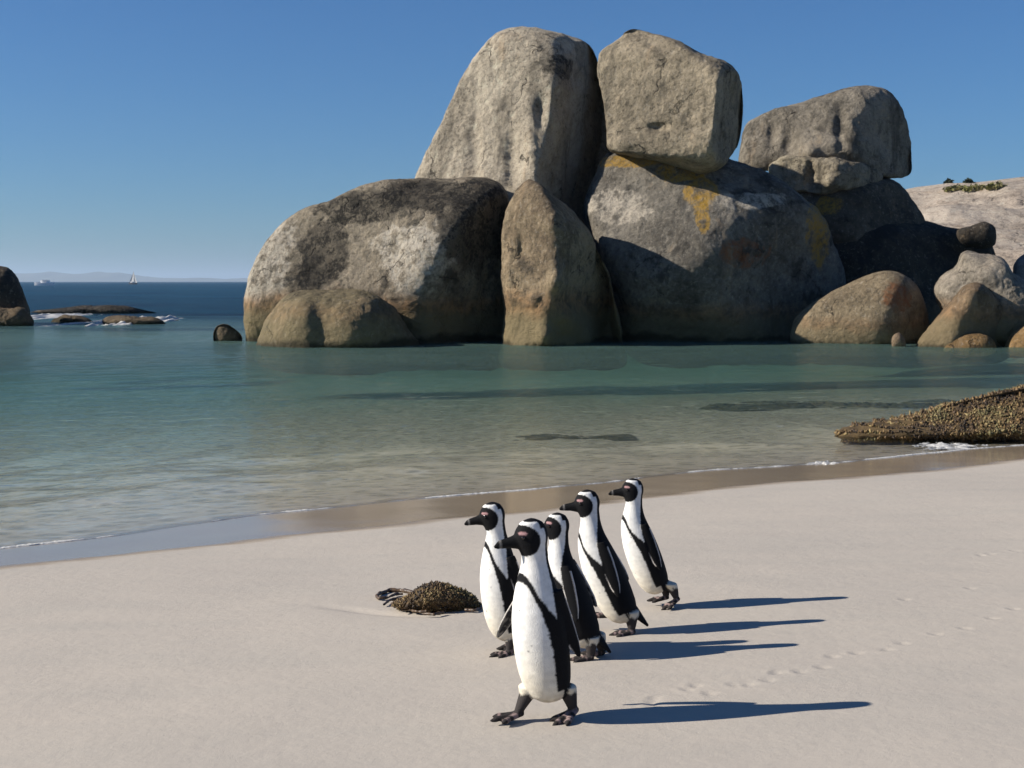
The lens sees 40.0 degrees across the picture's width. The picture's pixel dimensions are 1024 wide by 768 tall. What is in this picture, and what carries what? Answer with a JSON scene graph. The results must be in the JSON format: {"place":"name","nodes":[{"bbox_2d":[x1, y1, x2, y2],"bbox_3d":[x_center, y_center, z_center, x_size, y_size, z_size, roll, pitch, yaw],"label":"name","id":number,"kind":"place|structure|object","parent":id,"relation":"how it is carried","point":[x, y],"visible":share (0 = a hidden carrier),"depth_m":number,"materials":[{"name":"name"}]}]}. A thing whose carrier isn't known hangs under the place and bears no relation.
{"place":"outdoors","nodes":[
{"label":"outdoors","id":0,"kind":"place"},
{"bbox_2d":[15,272,247,281],"bbox_3d":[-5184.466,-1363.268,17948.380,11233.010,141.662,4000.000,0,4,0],"label":"mountains","id":1,"kind":"structure","parent":0,"point":[83,277],"depth_m":16740.76,"materials":[{"name":"blue"}]},
{"bbox_2d":[0,318,1023,767],"bbox_3d":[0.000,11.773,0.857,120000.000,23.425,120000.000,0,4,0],"label":"sand","id":2,"kind":"structure","parent":0,"point":[854,612],"depth_m":7.43,"materials":[{"name":"beige sand"}]},
{"bbox_2d":[375,579,482,615],"bbox_3d":[-0.436,0.981,6.532,0.720,0.190,0.375,4,6,41],"label":"clump","id":3,"kind":"object","parent":2,"relation":"on","point":[439,597],"visible":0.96,"depth_m":6.36,"materials":[{"name":"brown plant"}]},
{"bbox_2d":[464,502,519,657],"bbox_3d":[-0.029,0.747,5.397,0.231,0.594,0.204,-4,6,-43],"label":"penguin","id":4,"kind":"object","parent":2,"relation":"on","point":[499,570],"visible":0.75,"depth_m":5.35,"materials":[{"name":"black"}]},
{"bbox_2d":[490,518,580,725],"bbox_3d":[0.070,0.744,4.449,0.294,0.657,0.199,1,4,15],"label":"penguin","id":5,"kind":"object","parent":2,"relation":"on","point":[538,616],"visible":1,"depth_m":4.37,"materials":[{"name":"black"}]},
{"bbox_2d":[512,434,636,440],"bbox_3d":[0.431,0.711,17.758,2.210,0.148,1.170,0,4,0],"label":"seaweed","id":6,"kind":"object","parent":2,"relation":"on","point":[617,437],"visible":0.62,"depth_m":17.63,"materials":[{"name":"green plant"}]},
{"bbox_2d":[544,512,610,662],"bbox_3d":[0.223,0.761,5.298,0.264,0.553,0.192,-2,5,-26],"label":"penguin","id":7,"kind":"object","parent":2,"relation":"on","point":[570,580],"visible":0.76,"depth_m":5.26,"materials":[{"name":"black"}]},
{"bbox_2d":[559,489,648,636],"bbox_3d":[0.381,0.725,5.726,0.311,0.591,0.219,-3,5,-32],"label":"penguin","id":8,"kind":"object","parent":2,"relation":"on","point":[605,573],"visible":0.96,"depth_m":5.68,"materials":[{"name":"black"}]},
{"bbox_2d":[608,478,679,609],"bbox_3d":[0.579,0.704,6.207,0.313,0.584,0.186,-1,4,-8],"label":"penguin","id":9,"kind":"object","parent":2,"relation":"on","point":[644,559],"visible":1,"depth_m":6.15,"materials":[{"name":"black"}]},
{"bbox_2d":[686,401,929,410],"bbox_3d":[5.344,0.435,26.331,5.200,0.260,2.340,0,4,0],"label":"seaweed","id":10,"kind":"object","parent":2,"relation":"on","point":[752,405],"visible":0.49,"depth_m":25.99,"materials":[{"name":"plant"}]},
{"bbox_2d":[838,399,959,408],"bbox_3d":[7.825,0.388,26.089,4.160,0.256,2.080,0,4,0],"label":"seaweed","id":11,"kind":"object","parent":2,"relation":"on","point":[909,404],"visible":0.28,"depth_m":25.86,"materials":[{"name":"plant"}]},
{"bbox_2d":[912,442,987,449],"bbox_3d":[4.470,0.638,14.343,0.740,0.048,0.773,0,4,0],"label":"foam","id":12,"kind":"object","parent":2,"relation":"on","point":[940,445],"visible":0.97,"depth_m":14.30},
{"bbox_2d":[1013,254,1023,277],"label":"granite boulder","id":13,"kind":"object","parent":2,"relation":"on","point":[1018,267],"visible":0.61,"depth_m":48.39,"materials":[{"name":"grey stone"}]},
{"bbox_2d":[0,282,1023,547],"bbox_3d":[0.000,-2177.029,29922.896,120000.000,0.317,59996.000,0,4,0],"label":"water","id":14,"kind":"structure","parent":0,"point":[204,300],"depth_m":26.30,"materials":[{"name":"teal liquid"}]},
{"bbox_2d":[0,266,29,312],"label":"sea rock","id":15,"kind":"object","parent":14,"relation":"in","point":[12,295],"visible":0.62,"depth_m":56.69,"materials":[{"name":"grey stone"}]},
{"bbox_2d":[0,307,33,331],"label":"sea rock","id":16,"kind":"object","parent":14,"relation":"in","point":[15,318],"visible":0.98,"depth_m":55.53,"materials":[{"name":"stone"}]},
{"bbox_2d":[34,280,53,284],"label":"motor boat","id":17,"kind":"object","parent":14,"relation":"on","point":[42,282],"visible":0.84,"depth_m":637.46,"materials":[{"name":"white"}]},
{"bbox_2d":[31,313,91,319],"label":"foam","id":18,"kind":"object","parent":14,"relation":"on","point":[44,316],"visible":0.47,"depth_m":69.59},
{"bbox_2d":[36,320,101,327],"bbox_3d":[-18.282,-2.589,59.407,0.550,0.085,11.184,0,4,0],"label":"foam","id":19,"kind":"object","parent":14,"relation":"on","point":[71,323],"visible":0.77,"depth_m":57.86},
{"bbox_2d":[51,314,91,327],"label":"sea rock","id":20,"kind":"object","parent":14,"relation":"in","point":[64,318],"visible":0.84,"depth_m":60.29,"materials":[{"name":"stone"}]},
{"bbox_2d":[30,305,155,313],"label":"sea rock","id":21,"kind":"object","parent":14,"relation":"in","point":[102,309],"visible":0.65,"depth_m":77.17,"materials":[{"name":"stone"}]},
{"bbox_2d":[129,272,136,283],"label":"sailing boat","id":22,"kind":"object","parent":14,"relation":"on","point":[133,278],"visible":0.84,"depth_m":897.34,"materials":[{"name":"grey"}]},
{"bbox_2d":[84,315,182,326],"bbox_3d":[-16.358,-2.838,61.419,2.545,0.291,13.420,0,4,0],"label":"foam","id":23,"kind":"object","parent":14,"relation":"on","point":[170,318],"visible":0.48,"depth_m":57.72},
{"bbox_2d":[102,315,165,330],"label":"sea rock","id":24,"kind":"object","parent":14,"relation":"in","point":[144,323],"visible":0.94,"depth_m":57.88,"materials":[{"name":"grey stone"}]},
{"bbox_2d":[213,324,241,346],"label":"sea rock","id":25,"kind":"object","parent":14,"relation":"in","point":[224,333],"visible":0.97,"depth_m":41.53,"materials":[{"name":"stone"}]},
{"bbox_2d":[254,288,429,376],"bbox_3d":[-4.718,-1.409,39.080,4.900,2.495,4.077,0,4,0],"label":"granite boulder","id":26,"kind":"object","parent":14,"relation":"in","point":[313,321],"visible":0.95,"depth_m":37.73,"materials":[{"name":"beige stone"}]},
{"bbox_2d":[243,177,508,371],"bbox_3d":[-4.051,-3.301,42.195,8.095,5.864,5.916,0,4,0],"label":"granite boulder","id":27,"kind":"object","parent":14,"relation":"in","point":[422,256],"visible":0.84,"depth_m":40.51,"materials":[{"name":"grey stone"}]},
{"bbox_2d":[0,444,1023,548],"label":"foam","id":28,"kind":"object","parent":14,"relation":"on","point":[30,544],"visible":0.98,"depth_m":11.16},
{"bbox_2d":[498,179,626,371],"bbox_3d":[1.155,-3.072,40.391,3.578,5.498,4.291,4,6,42],"label":"granite boulder","id":29,"kind":"object","parent":14,"relation":"in","point":[556,287],"visible":1,"depth_m":38.92,"materials":[{"name":"beige stone"}]},
{"bbox_2d":[583,152,845,368],"bbox_3d":[6.229,-3.877,44.071,8.704,6.815,6.370,-3,5,-34],"label":"granite boulder","id":30,"kind":"object","parent":14,"relation":"in","point":[732,251],"visible":0.86,"depth_m":41.37,"materials":[{"name":"grey stone"}]},
{"bbox_2d":[597,29,742,173],"bbox_3d":[4.791,-8.446,41.908,4.495,4.434,3.800,0,4,0],"label":"granite boulder","id":31,"kind":"object","parent":30,"relation":"on","point":[672,102],"visible":1,"depth_m":41.09,"materials":[{"name":"grey stone"}]},
{"bbox_2d":[809,460,836,464],"bbox_3d":[2.904,0.738,12.927,0.349,0.039,0.349,0,4,0],"label":"foam","id":32,"kind":"object","parent":14,"relation":"on","point":[825,462],"visible":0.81,"depth_m":12.96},
{"bbox_2d":[790,271,929,363],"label":"granite boulder","id":33,"kind":"object","parent":14,"relation":"in","point":[879,309],"visible":0.92,"depth_m":39.85,"materials":[{"name":"beige stone"}]},
{"bbox_2d":[891,333,905,348],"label":"granite boulder","id":34,"kind":"object","parent":14,"relation":"in","point":[897,340],"visible":0.99,"depth_m":38.05,"materials":[{"name":"beige stone"}]},
{"bbox_2d":[811,221,994,368],"bbox_3d":[13.412,-3.144,48.919,7.757,5.196,5.890,0,4,0],"label":"granite boulder","id":35,"kind":"object","parent":14,"relation":"in","point":[924,257],"visible":0.39,"depth_m":46.50,"materials":[{"name":"grey stone"}]},
{"bbox_2d":[798,178,924,243],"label":"granite boulder","id":36,"kind":"object","parent":35,"relation":"on","point":[854,214],"visible":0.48,"depth_m":46.70,"materials":[{"name":"grey stone"}]},
{"bbox_2d":[738,85,911,178],"bbox_3d":[11.158,-8.794,49.629,6.702,3.231,4.801,-4,6,-43],"label":"granite boulder","id":37,"kind":"object","parent":36,"relation":"on","point":[867,124],"visible":0.83,"depth_m":47.77,"materials":[{"name":"grey stone"}]},
{"bbox_2d":[768,155,882,194],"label":"granite boulder","id":38,"kind":"object","parent":36,"relation":"on","point":[822,175],"visible":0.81,"depth_m":46.82,"materials":[{"name":"grey stone"}]},
{"bbox_2d":[956,222,995,248],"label":"granite boulder","id":39,"kind":"object","parent":35,"relation":"on","point":[981,235],"visible":1,"depth_m":46.38,"materials":[{"name":"grey stone"}]},
{"bbox_2d":[834,384,1023,444],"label":"mussel rock","id":40,"kind":"object","parent":14,"relation":"in","point":[994,416],"visible":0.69,"depth_m":14.97,"materials":[{"name":"brown stone"}]},
{"bbox_2d":[914,282,1011,364],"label":"granite boulder","id":41,"kind":"object","parent":14,"relation":"in","point":[976,307],"visible":0.81,"depth_m":37.73,"materials":[{"name":"beige stone"}]},
{"bbox_2d":[943,332,996,356],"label":"granite boulder","id":42,"kind":"object","parent":14,"relation":"in","point":[977,342],"visible":0.94,"depth_m":37.28,"materials":[{"name":"brown stone"}]},
{"bbox_2d":[934,251,1023,357],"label":"granite boulder","id":43,"kind":"object","parent":14,"relation":"in","point":[999,279],"visible":0.52,"depth_m":38.60,"materials":[{"name":"grey stone"}]},
{"bbox_2d":[1005,325,1023,356],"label":"granite boulder","id":44,"kind":"object","parent":14,"relation":"in","point":[1015,340],"visible":0.98,"depth_m":37.47,"materials":[{"name":"beige stone"}]},
{"bbox_2d":[0,0,1023,278],"label":"sky","id":45,"kind":"structure","parent":0,"point":[150,138],"materials":[{"name":"blue"}]},
{"bbox_2d":[415,26,610,222],"bbox_3d":[-0.117,-5.985,45.960,6.403,10.940,7.446,4,6,44],"label":"granite boulder","id":46,"kind":"object","parent":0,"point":[526,103],"visible":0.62,"depth_m":43.66,"materials":[{"name":"grey stone"}]},
{"bbox_2d":[905,177,1023,362],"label":"hill","id":47,"kind":"structure","parent":0,"point":[1001,210],"depth_m":90.97,"materials":[{"name":"beige stone"}]},
{"bbox_2d":[943,178,953,183],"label":"shrub","id":48,"kind":"object","parent":47,"relation":"on","point":[948,180],"visible":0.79,"depth_m":109.00,"materials":[{"name":"green plant"}]},
{"bbox_2d":[942,184,966,191],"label":"shrub","id":49,"kind":"object","parent":47,"relation":"on","point":[954,188],"visible":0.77,"depth_m":104.04,"materials":[{"name":"green plant"}]},
{"bbox_2d":[962,177,974,182],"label":"shrub","id":50,"kind":"object","parent":47,"relation":"on","point":[967,180],"visible":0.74,"depth_m":108.41,"materials":[{"name":"green plant"}]},
{"bbox_2d":[962,183,985,191],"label":"shrub","id":51,"kind":"object","parent":47,"relation":"on","point":[971,187],"visible":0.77,"depth_m":103.07,"materials":[{"name":"green plant"}]},
{"bbox_2d":[985,181,1009,190],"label":"shrub","id":52,"kind":"object","parent":47,"relation":"on","point":[996,186],"visible":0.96,"depth_m":101.51,"materials":[{"name":"green plant"}]}
]}

